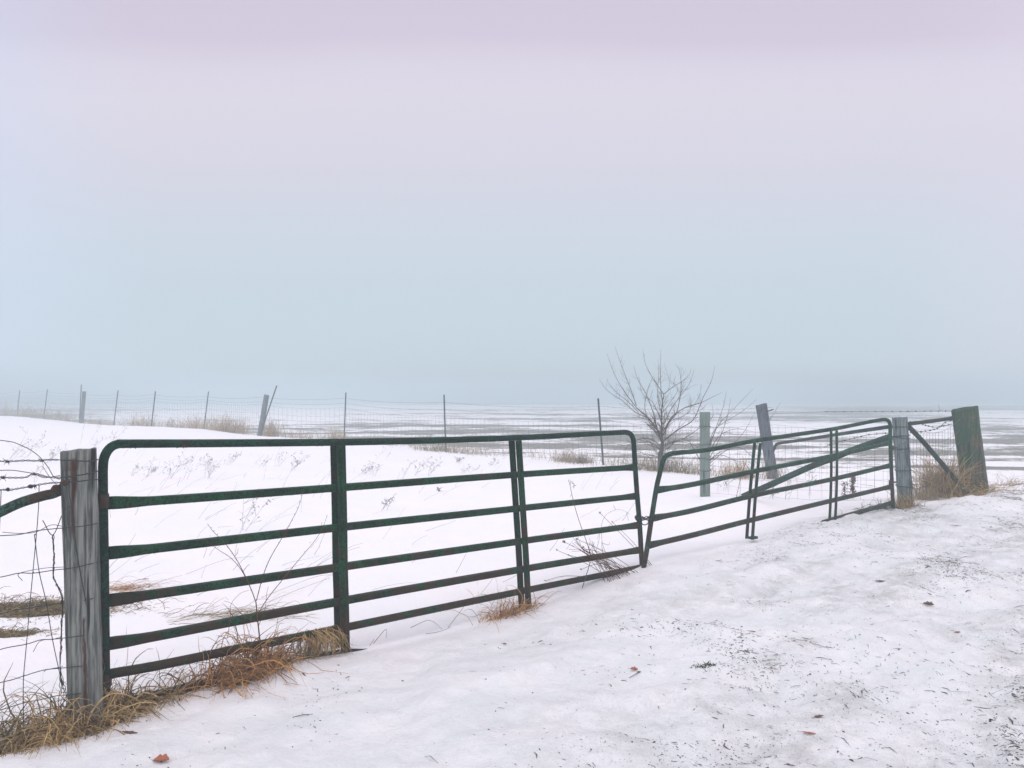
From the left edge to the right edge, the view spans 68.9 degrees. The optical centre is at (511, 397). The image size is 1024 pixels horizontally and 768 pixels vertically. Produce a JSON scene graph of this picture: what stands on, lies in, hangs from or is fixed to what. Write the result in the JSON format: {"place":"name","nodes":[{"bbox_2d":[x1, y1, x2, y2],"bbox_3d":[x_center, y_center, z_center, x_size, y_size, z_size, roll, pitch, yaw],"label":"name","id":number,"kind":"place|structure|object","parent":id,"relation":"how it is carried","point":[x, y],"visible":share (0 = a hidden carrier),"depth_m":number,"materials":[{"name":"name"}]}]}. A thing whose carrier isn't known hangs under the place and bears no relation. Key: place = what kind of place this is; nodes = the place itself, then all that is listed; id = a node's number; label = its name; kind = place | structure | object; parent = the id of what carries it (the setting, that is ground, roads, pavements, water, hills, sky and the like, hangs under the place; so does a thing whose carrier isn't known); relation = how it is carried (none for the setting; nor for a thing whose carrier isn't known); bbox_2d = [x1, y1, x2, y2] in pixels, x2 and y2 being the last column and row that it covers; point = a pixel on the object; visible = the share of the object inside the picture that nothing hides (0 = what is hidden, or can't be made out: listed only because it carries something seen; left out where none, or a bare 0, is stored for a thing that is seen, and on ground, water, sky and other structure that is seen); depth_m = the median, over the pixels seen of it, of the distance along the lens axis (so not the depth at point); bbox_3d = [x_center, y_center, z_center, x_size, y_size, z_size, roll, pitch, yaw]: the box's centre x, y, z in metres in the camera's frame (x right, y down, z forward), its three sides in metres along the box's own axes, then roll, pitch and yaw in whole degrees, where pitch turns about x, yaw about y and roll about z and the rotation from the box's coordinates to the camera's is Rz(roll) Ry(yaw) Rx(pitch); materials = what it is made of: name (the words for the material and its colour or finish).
{"place":"outdoors","nodes":[
{"label":"outdoors","id":0,"kind":"place"},
{"bbox_2d":[190,556,328,601],"bbox_3d":[-2.287,1.598,6.683,1.497,0.050,0.956,0,0,34],"label":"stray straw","id":1,"kind":"object","parent":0,"point":[281,589],"visible":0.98,"depth_m":6.44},
{"bbox_2d":[0,400,1023,767],"bbox_3d":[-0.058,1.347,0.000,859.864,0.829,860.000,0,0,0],"label":"snow ground","id":2,"kind":"structure","parent":0,"point":[450,694],"depth_m":5.70,"materials":[{"name":"snow"}]},
{"bbox_2d":[0,403,16,415],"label":"dry grass clump","id":3,"kind":"object","parent":2,"relation":"on","point":[5,410],"visible":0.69,"depth_m":44.34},
{"bbox_2d":[8,427,33,460],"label":"weed sprig","id":4,"kind":"object","parent":2,"relation":"on","point":[23,444],"visible":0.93,"depth_m":14.42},
{"bbox_2d":[0,620,62,640],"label":"dry grass clump","id":5,"kind":"object","parent":2,"relation":"on","point":[17,632],"visible":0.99,"depth_m":4.99,"materials":[{"name":"plant"}]},
{"bbox_2d":[5,400,62,418],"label":"dry grass clump","id":6,"kind":"object","parent":2,"relation":"on","point":[24,414],"visible":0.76,"depth_m":41.11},
{"bbox_2d":[21,431,46,457],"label":"weed sprig","id":7,"kind":"object","parent":2,"relation":"on","point":[36,445],"visible":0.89,"depth_m":15.50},
{"bbox_2d":[34,403,78,421],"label":"dry grass clump","id":8,"kind":"object","parent":2,"relation":"on","point":[59,415],"visible":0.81,"depth_m":39.48,"materials":[{"name":"plant"}]},
{"bbox_2d":[46,446,66,462],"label":"weed sprig","id":9,"kind":"object","parent":2,"relation":"on","point":[53,453],"visible":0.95,"depth_m":14.69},
{"bbox_2d":[79,385,81,421],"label":"steel post","id":10,"kind":"object","parent":2,"relation":"on","point":[80,403],"visible":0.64,"depth_m":37.30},
{"bbox_2d":[60,447,103,731],"bbox_3d":[-2.057,1.075,3.586,0.193,1.661,0.208,0,0,-29],"label":"fence post","id":11,"kind":"object","parent":2,"relation":"on","point":[85,652],"visible":0.8,"depth_m":3.52,"materials":[{"name":"grey wood"}]},
{"bbox_2d":[0,440,59,484],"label":"loose wire","id":12,"kind":"object","parent":11,"relation":"attached to","point":[37,455],"visible":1,"depth_m":3.47,"materials":[{"name":"metal"}]},
{"bbox_2d":[0,470,59,477],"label":"loose wire","id":13,"kind":"object","parent":11,"relation":"attached to","point":[28,472],"visible":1,"depth_m":3.44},
{"bbox_2d":[0,484,60,517],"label":"brace pipe","id":14,"kind":"object","parent":11,"relation":"attached to","point":[54,491],"visible":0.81,"depth_m":3.42,"materials":[{"name":"metal"}]},
{"bbox_2d":[0,479,97,732],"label":"woven wire fence","id":15,"kind":"object","parent":11,"relation":"attached to","point":[61,622],"visible":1,"depth_m":3.49,"materials":[{"name":"metal"}]},
{"bbox_2d":[0,458,97,464],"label":"barbed wire","id":16,"kind":"object","parent":11,"relation":"attached to","point":[7,461],"visible":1,"depth_m":3.48,"materials":[{"name":"metal"}]},
{"bbox_2d":[0,479,97,491],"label":"barbed wire","id":17,"kind":"object","parent":11,"relation":"attached to","point":[30,486],"visible":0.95,"depth_m":3.47,"materials":[{"name":"metal"}]},
{"bbox_2d":[0,471,97,480],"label":"barbed wire","id":18,"kind":"object","parent":11,"relation":"attached to","point":[1,477],"visible":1,"depth_m":3.47,"materials":[{"name":"metal"}]},
{"bbox_2d":[98,430,643,710],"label":"metal gate","id":19,"kind":"structure","parent":11,"relation":"attached to","point":[340,566],"depth_m":4.60,"materials":[{"name":"metal"}]},
{"bbox_2d":[80,391,85,422],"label":"fence post","id":20,"kind":"object","parent":2,"relation":"on","point":[83,400],"visible":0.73,"depth_m":37.43,"materials":[{"name":"wood"}]},
{"bbox_2d":[0,661,177,758],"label":"dry grass clump","id":21,"kind":"object","parent":2,"relation":"on","point":[61,734],"visible":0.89,"depth_m":3.42,"materials":[{"name":"plant"}]},
{"bbox_2d":[76,415,121,424],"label":"dry grass clump","id":22,"kind":"object","parent":2,"relation":"on","point":[96,421],"visible":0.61,"depth_m":36.05,"materials":[{"name":"plant"}]},
{"bbox_2d":[0,586,209,627],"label":"dry grass clump","id":23,"kind":"object","parent":2,"relation":"on","point":[13,605],"visible":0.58,"depth_m":5.52,"materials":[{"name":"plant"}]},
{"bbox_2d":[44,631,173,724],"bbox_3d":[-1.950,1.385,3.786,0.603,0.417,0.624,0,0,32],"label":"dry grass clump","id":24,"kind":"object","parent":2,"relation":"on","point":[129,693],"visible":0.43,"depth_m":3.77,"materials":[{"name":"plant"}]},
{"bbox_2d":[0,648,219,755],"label":"dry grass clump","id":25,"kind":"object","parent":2,"relation":"on","point":[4,740],"visible":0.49,"depth_m":3.49,"materials":[{"name":"plant"}]},
{"bbox_2d":[113,390,118,424],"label":"steel post","id":26,"kind":"object","parent":2,"relation":"on","point":[115,407],"visible":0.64,"depth_m":34.50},
{"bbox_2d":[120,412,171,426],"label":"dry grass clump","id":27,"kind":"object","parent":2,"relation":"on","point":[138,422],"visible":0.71,"depth_m":32.87,"materials":[{"name":"plant"}]},
{"bbox_2d":[109,573,182,592],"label":"dry grass clump","id":28,"kind":"object","parent":2,"relation":"on","point":[126,588],"visible":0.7,"depth_m":6.09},
{"bbox_2d":[151,391,155,425],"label":"steel post","id":29,"kind":"object","parent":2,"relation":"on","point":[153,408],"visible":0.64,"depth_m":32.00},
{"bbox_2d":[153,754,168,760],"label":"fallen leaf","id":30,"kind":"object","parent":2,"relation":"on","point":[160,757],"visible":1,"depth_m":3.19,"materials":[{"name":"plant"}]},
{"bbox_2d":[157,417,188,427],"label":"dry grass clump","id":31,"kind":"object","parent":2,"relation":"on","point":[170,424],"visible":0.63,"depth_m":31.47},
{"bbox_2d":[164,452,193,476],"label":"weed sprig","id":32,"kind":"object","parent":2,"relation":"on","point":[176,466],"visible":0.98,"depth_m":12.91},
{"bbox_2d":[171,411,213,429],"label":"dry grass clump","id":33,"kind":"object","parent":2,"relation":"on","point":[192,426],"visible":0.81,"depth_m":30.13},
{"bbox_2d":[143,636,260,704],"bbox_3d":[-1.655,1.464,3.975,0.537,0.247,0.440,0,0,0],"label":"dry grass clump","id":34,"kind":"object","parent":2,"relation":"on","point":[185,683],"visible":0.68,"depth_m":3.93,"materials":[{"name":"plant"}]},
{"bbox_2d":[203,391,208,428],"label":"steel post","id":35,"kind":"object","parent":2,"relation":"on","point":[206,408],"visible":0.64,"depth_m":30.00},
{"bbox_2d":[199,453,219,476],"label":"weed sprig","id":36,"kind":"object","parent":2,"relation":"on","point":[210,464],"visible":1,"depth_m":13.03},
{"bbox_2d":[194,412,249,432],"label":"dry grass clump","id":37,"kind":"object","parent":2,"relation":"on","point":[219,427],"visible":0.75,"depth_m":28.42,"materials":[{"name":"plant"}]},
{"bbox_2d":[126,592,327,625],"bbox_3d":[-2.027,1.569,5.495,1.585,0.190,0.602,0,0,-16],"label":"dry grass clump","id":38,"kind":"object","parent":2,"relation":"on","point":[235,613],"visible":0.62,"depth_m":5.49,"materials":[{"name":"plant"}]},
{"bbox_2d":[208,412,254,433],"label":"dry grass clump","id":39,"kind":"object","parent":2,"relation":"on","point":[236,427],"visible":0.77,"depth_m":27.97,"materials":[{"name":"plant"}]},
{"bbox_2d":[156,609,341,700],"bbox_3d":[-1.558,1.376,4.097,1.100,0.422,0.837,0,0,-44],"label":"dry grass clump","id":40,"kind":"object","parent":2,"relation":"on","point":[221,665],"visible":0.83,"depth_m":4.08,"materials":[{"name":"plant"}]},
{"bbox_2d":[172,617,337,698],"bbox_3d":[-1.460,1.388,4.228,0.807,0.398,0.864,0,0,8],"label":"dry grass clump","id":41,"kind":"object","parent":2,"relation":"on","point":[276,656],"visible":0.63,"depth_m":4.20,"materials":[{"name":"plant"}]},
{"bbox_2d":[240,498,271,529],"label":"weed sprig","id":42,"kind":"object","parent":2,"relation":"on","point":[252,508],"visible":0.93,"depth_m":8.67,"materials":[{"name":"plant"}]},
{"bbox_2d":[257,394,268,435],"bbox_3d":[-8.692,0.808,26.000,0.468,1.816,0.180,0,0,0],"label":"fence post","id":43,"kind":"object","parent":2,"relation":"on","point":[264,408],"visible":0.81,"depth_m":25.92,"materials":[{"name":"wood"}]},
{"bbox_2d":[2,394,738,419],"bbox_3d":[-15.160,0.136,32.076,54.018,0.665,1.664,0,0,41],"label":"barbed wire","id":44,"kind":"object","parent":43,"relation":"attached to","point":[391,408],"visible":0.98,"depth_m":23.19,"materials":[{"name":"metal"}]},
{"bbox_2d":[6,396,763,474],"bbox_3d":[-15.159,0.713,32.085,54.029,1.600,1.666,0,0,41],"label":"woven wire fence","id":45,"kind":"object","parent":43,"relation":"attached to","point":[320,426],"visible":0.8,"depth_m":25.14,"materials":[{"name":"metal"}]},
{"bbox_2d":[5,391,771,410],"bbox_3d":[-15.160,-0.030,32.076,54.019,0.630,1.665,0,0,41],"label":"barbed wire","id":46,"kind":"object","parent":43,"relation":"attached to","point":[394,402],"visible":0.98,"depth_m":24.09,"materials":[{"name":"metal"}]},
{"bbox_2d":[206,490,326,667],"bbox_3d":[-1.387,1.047,4.260,0.746,1.006,0.019,0,0,-43],"label":"forked weed","id":47,"kind":"object","parent":2,"relation":"on","point":[257,613],"visible":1,"depth_m":4.22,"materials":[{"name":"plant"}]},
{"bbox_2d":[260,385,276,433],"bbox_3d":[-8.407,0.423,25.787,0.599,1.669,0.034,0,0,0],"label":"steel post","id":48,"kind":"object","parent":2,"relation":"on","point":[268,409],"visible":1,"depth_m":25.80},
{"bbox_2d":[250,416,288,436],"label":"dry grass clump","id":49,"kind":"object","parent":2,"relation":"on","point":[266,431],"visible":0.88,"depth_m":25.86,"materials":[{"name":"plant"}]},
{"bbox_2d":[291,451,307,470],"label":"weed sprig","id":50,"kind":"object","parent":2,"relation":"on","point":[298,460],"visible":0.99,"depth_m":14.58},
{"bbox_2d":[272,426,329,438],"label":"dry grass clump","id":51,"kind":"object","parent":2,"relation":"on","point":[295,436],"visible":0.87,"depth_m":25.37,"materials":[{"name":"plant"}]},
{"bbox_2d":[266,632,353,675],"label":"dry grass clump","id":52,"kind":"object","parent":2,"relation":"on","point":[306,653],"visible":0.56,"depth_m":4.44,"materials":[{"name":"plant"}]},
{"bbox_2d":[291,624,355,658],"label":"dry grass clump","id":53,"kind":"object","parent":2,"relation":"on","point":[319,640],"visible":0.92,"depth_m":4.50,"materials":[{"name":"plant"}]},
{"bbox_2d":[321,423,351,438],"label":"dry grass clump","id":54,"kind":"object","parent":2,"relation":"on","point":[337,437],"visible":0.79,"depth_m":24.98,"materials":[{"name":"plant"}]},
{"bbox_2d":[344,393,345,438],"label":"steel post","id":55,"kind":"object","parent":2,"relation":"on","point":[344,415],"visible":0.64,"depth_m":25.00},
{"bbox_2d":[97,449,633,595],"bbox_3d":[-0.478,1.321,13.972,12.936,0.710,14.149,0,0,-28],"label":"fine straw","id":56,"kind":"object","parent":2,"relation":"on","point":[294,513],"visible":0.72,"depth_m":9.12,"materials":[{"name":"plant"}]},
{"bbox_2d":[381,494,394,508],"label":"weed sprig","id":57,"kind":"object","parent":2,"relation":"on","point":[385,503],"visible":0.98,"depth_m":10.25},
{"bbox_2d":[0,411,795,480],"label":"fence line weeds","id":58,"kind":"object","parent":2,"relation":"on","point":[531,451],"visible":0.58,"depth_m":20.64,"materials":[{"name":"brown plant"}]},
{"bbox_2d":[370,607,463,644],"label":"bent stem","id":59,"kind":"object","parent":2,"relation":"on","point":[419,623],"visible":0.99,"depth_m":5.13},
{"bbox_2d":[408,443,459,451],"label":"dry grass clump","id":60,"kind":"object","parent":2,"relation":"on","point":[431,449],"visible":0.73,"depth_m":21.33,"materials":[{"name":"plant"}]},
{"bbox_2d":[443,395,446,451],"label":"steel post","id":61,"kind":"object","parent":2,"relation":"on","point":[444,419],"visible":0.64,"depth_m":21.00,"materials":[{"name":"metal"}]},
{"bbox_2d":[430,442,504,454],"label":"dry grass clump","id":62,"kind":"object","parent":2,"relation":"on","point":[468,449],"visible":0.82,"depth_m":20.48,"materials":[{"name":"plant"}]},
{"bbox_2d":[445,581,562,630],"bbox_3d":[-0.035,1.492,5.553,0.580,0.315,0.809,0,0,38],"label":"dry grass clump","id":63,"kind":"object","parent":2,"relation":"on","point":[503,614],"visible":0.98,"depth_m":5.56,"materials":[{"name":"plant"}]},
{"bbox_2d":[544,443,583,462],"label":"dry grass clump","id":64,"kind":"object","parent":2,"relation":"on","point":[564,458],"visible":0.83,"depth_m":17.73,"materials":[{"name":"plant"}]},
{"bbox_2d":[121,485,1023,767],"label":"snow litter","id":65,"kind":"object","parent":2,"relation":"on","point":[1013,743],"visible":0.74,"depth_m":4.33,"materials":[{"name":"plant"}]},
{"bbox_2d":[562,452,595,463],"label":"dry grass clump","id":66,"kind":"object","parent":2,"relation":"on","point":[578,461],"visible":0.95,"depth_m":17.37,"materials":[{"name":"plant"}]},
{"bbox_2d":[568,480,590,587],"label":"seed head weed","id":67,"kind":"object","parent":2,"relation":"on","point":[581,528],"visible":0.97,"depth_m":6.08,"materials":[{"name":"brown plant"}]},
{"bbox_2d":[597,398,603,464],"bbox_3d":[2.028,0.890,16.987,0.177,1.734,0.034,0,0,0],"label":"steel post","id":68,"kind":"object","parent":2,"relation":"on","point":[600,430],"visible":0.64,"depth_m":17.00,"materials":[{"name":"metal"}]},
{"bbox_2d":[569,539,634,580],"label":"dead stalks","id":69,"kind":"object","parent":2,"relation":"on","point":[605,562],"visible":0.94,"depth_m":6.23,"materials":[{"name":"plant"}]},
{"bbox_2d":[575,538,636,571],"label":"seed head weed","id":70,"kind":"object","parent":2,"relation":"on","point":[606,552],"visible":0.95,"depth_m":6.23,"materials":[{"name":"brown plant"}]},
{"bbox_2d":[592,505,629,549],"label":"curly weed","id":71,"kind":"object","parent":2,"relation":"on","point":[601,533],"visible":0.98,"depth_m":6.31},
{"bbox_2d":[599,512,649,564],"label":"seed head weed","id":72,"kind":"object","parent":2,"relation":"on","point":[621,534],"visible":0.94,"depth_m":6.42,"materials":[{"name":"brown plant"}]},
{"bbox_2d":[587,451,726,474],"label":"dry grass clump","id":73,"kind":"object","parent":2,"relation":"on","point":[669,468],"visible":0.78,"depth_m":15.11,"materials":[{"name":"plant"}]},
{"bbox_2d":[601,348,717,467],"bbox_3d":[3.059,0.290,15.246,2.291,2.631,1.546,0,0,20],"label":"bare sapling","id":74,"kind":"object","parent":2,"relation":"on","point":[658,433],"visible":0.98,"depth_m":15.28,"materials":[{"name":"brown plant"}]},
{"bbox_2d":[698,412,711,496],"bbox_3d":[2.842,1.012,11.000,0.159,1.599,0.152,0,0,-11],"label":"fence post","id":75,"kind":"object","parent":2,"relation":"on","point":[705,459],"visible":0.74,"depth_m":10.94,"materials":[{"name":"grey wood"}]},
{"bbox_2d":[712,438,894,500],"bbox_3d":[3.947,0.939,10.325,2.567,0.986,0.002,0,0,34],"label":"woven wire fence","id":76,"kind":"object","parent":75,"relation":"attached to","point":[821,472],"visible":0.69,"depth_m":10.23,"materials":[{"name":"metal"}]},
{"bbox_2d":[691,660,720,668],"bbox_3d":[1.078,1.496,4.173,0.258,0.049,0.110,0,0,-6],"label":"moss scrap","id":77,"kind":"object","parent":2,"relation":"on","point":[705,664],"visible":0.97,"depth_m":4.17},
{"bbox_2d":[683,389,779,462],"bbox_3d":[4.309,0.600,14.600,2.040,1.534,0.603,0,0,0],"label":"bare shrub","id":78,"kind":"object","parent":2,"relation":"on","point":[719,424],"visible":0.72,"depth_m":14.63,"materials":[{"name":"brown plant"}]},
{"bbox_2d":[712,457,762,478],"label":"dry grass clump","id":79,"kind":"object","parent":2,"relation":"on","point":[736,470],"visible":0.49,"depth_m":14.20,"materials":[{"name":"plant"}]},
{"bbox_2d":[756,403,777,478],"bbox_3d":[4.742,0.983,13.744,0.479,1.756,0.308,0,0,0],"label":"fence post","id":80,"kind":"object","parent":2,"relation":"on","point":[764,424],"visible":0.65,"depth_m":13.72,"materials":[{"name":"grey wood"}]},
{"bbox_2d":[773,424,895,491],"bbox_3d":[5.362,0.985,12.581,0.002,0.969,2.773,0,0,-22],"label":"woven wire fence","id":81,"kind":"object","parent":80,"relation":"attached to","point":[824,447],"visible":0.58,"depth_m":12.95,"materials":[{"name":"metal"}]},
{"bbox_2d":[697,657,839,678],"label":"twig litter","id":82,"kind":"object","parent":2,"relation":"on","point":[759,666],"visible":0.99,"depth_m":4.13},
{"bbox_2d":[641,418,896,567],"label":"metal gate","id":83,"kind":"structure","parent":2,"relation":"on","point":[749,496],"depth_m":7.67,"materials":[{"name":"metal"}]},
{"bbox_2d":[634,515,656,524],"bbox_3d":[1.205,1.112,6.749,0.200,0.095,0.120,0,0,-14],"label":"chain","id":84,"kind":"object","parent":83,"relation":"hanging from","point":[643,519],"visible":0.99,"depth_m":6.72,"materials":[{"name":"metal"}]},
{"bbox_2d":[760,451,792,479],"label":"dry grass clump","id":85,"kind":"object","parent":2,"relation":"on","point":[772,470],"visible":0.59,"depth_m":13.66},
{"bbox_2d":[840,482,847,495],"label":"dock stalk","id":86,"kind":"object","parent":2,"relation":"on","point":[844,488],"visible":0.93,"depth_m":10.70,"materials":[{"name":"brown plant"}]},
{"bbox_2d":[851,497,925,510],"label":"dry grass clump","id":87,"kind":"object","parent":2,"relation":"on","point":[888,506],"visible":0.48,"depth_m":9.24,"materials":[{"name":"plant"}]},
{"bbox_2d":[892,417,913,505],"bbox_3d":[4.931,0.997,9.405,0.268,1.505,0.255,0,0,26],"label":"fence post","id":88,"kind":"object","parent":2,"relation":"on","point":[902,469],"visible":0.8,"depth_m":9.34,"materials":[{"name":"grey wood"}]},
{"bbox_2d":[741,434,892,495],"bbox_3d":[3.957,0.913,9.756,1.852,0.913,0.126,0,0,15],"label":"brace pipe","id":89,"kind":"object","parent":88,"relation":"attached to","point":[789,476],"visible":0.62,"depth_m":9.77,"materials":[{"name":"metal"}]},
{"bbox_2d":[773,425,887,451],"bbox_3d":[4.781,0.672,11.552,0.105,0.649,3.914,0,0,-2],"label":"brace pipe","id":90,"kind":"object","parent":88,"relation":"attached to","point":[839,434],"visible":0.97,"depth_m":11.15,"materials":[{"name":"metal"}]},
{"bbox_2d":[824,433,887,446],"bbox_3d":[4.677,0.577,10.109,0.082,0.258,1.099,0,0,-23],"label":"barbed wire","id":91,"kind":"object","parent":88,"relation":"attached to","point":[857,437],"visible":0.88,"depth_m":10.12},
{"bbox_2d":[909,421,950,427],"bbox_3d":[5.471,0.353,9.758,1.181,0.109,0.070,0,0,-38],"label":"barbed wire","id":92,"kind":"object","parent":88,"relation":"attached to","point":[930,426],"visible":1,"depth_m":9.78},
{"bbox_2d":[908,416,953,425],"bbox_3d":[5.496,0.307,9.776,1.239,0.108,0.075,0,0,-37],"label":"brace pipe","id":93,"kind":"object","parent":88,"relation":"attached to","point":[933,420],"visible":0.98,"depth_m":9.73,"materials":[{"name":"metal"}]},
{"bbox_2d":[909,420,952,433],"bbox_3d":[5.482,0.382,9.753,1.182,0.159,0.048,0,0,-37],"label":"barbed wire","id":94,"kind":"object","parent":88,"relation":"attached to","point":[933,429],"visible":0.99,"depth_m":9.74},
{"bbox_2d":[912,420,959,499],"bbox_3d":[5.570,0.808,9.815,1.238,1.016,0.003,0,0,-33],"label":"woven wire fence","id":95,"kind":"object","parent":88,"relation":"attached to","point":[916,477],"visible":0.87,"depth_m":9.73,"materials":[{"name":"metal"}]},
{"bbox_2d":[908,424,968,494],"bbox_3d":[5.533,0.820,9.723,1.375,0.975,0.094,0,0,-31],"label":"brace pipe","id":96,"kind":"object","parent":88,"relation":"attached to","point":[927,446],"visible":0.95,"depth_m":9.70,"materials":[{"name":"metal"}]},
{"bbox_2d":[885,488,925,508],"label":"dry grass clump","id":97,"kind":"object","parent":2,"relation":"on","point":[910,504],"visible":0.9,"depth_m":9.26,"materials":[{"name":"plant"}]},
{"bbox_2d":[913,482,952,500],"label":"dry grass clump","id":98,"kind":"object","parent":2,"relation":"on","point":[922,495],"visible":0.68,"depth_m":9.87,"materials":[{"name":"plant"}]},
{"bbox_2d":[888,443,990,498],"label":"dry grass clump","id":99,"kind":"object","parent":2,"relation":"on","point":[951,487],"visible":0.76,"depth_m":10.05,"materials":[{"name":"plant"}]},
{"bbox_2d":[951,406,988,493],"bbox_3d":[6.339,0.890,10.300,0.466,1.552,0.413,0,0,36],"label":"corner post","id":100,"kind":"object","parent":2,"relation":"on","point":[968,436],"visible":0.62,"depth_m":10.17,"materials":[{"name":"wood"}]},
{"bbox_2d":[764,411,978,416],"bbox_3d":[5.524,0.211,11.898,0.525,0.209,3.991,0,0,-19],"label":"barbed wire","id":101,"kind":"object","parent":100,"relation":"attached to","point":[884,411],"visible":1,"depth_m":11.72,"materials":[{"name":"metal"}]},
{"bbox_2d":[955,470,1022,496],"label":"dry grass clump","id":102,"kind":"object","parent":2,"relation":"on","point":[983,491],"visible":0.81,"depth_m":9.96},
{"bbox_2d":[989,473,1023,487],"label":"dry grass clump","id":103,"kind":"object","parent":2,"relation":"on","point":[1006,484],"visible":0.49,"depth_m":11.27,"materials":[{"name":"plant"}]},
{"bbox_2d":[0,0,1023,400],"label":"sky","id":104,"kind":"structure","parent":0,"point":[227,199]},
{"bbox_2d":[848,476,857,492],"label":"dock stalk","id":105,"kind":"object","parent":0,"point":[852,486],"visible":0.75,"depth_m":10.69,"materials":[{"name":"brown plant"}]}
]}

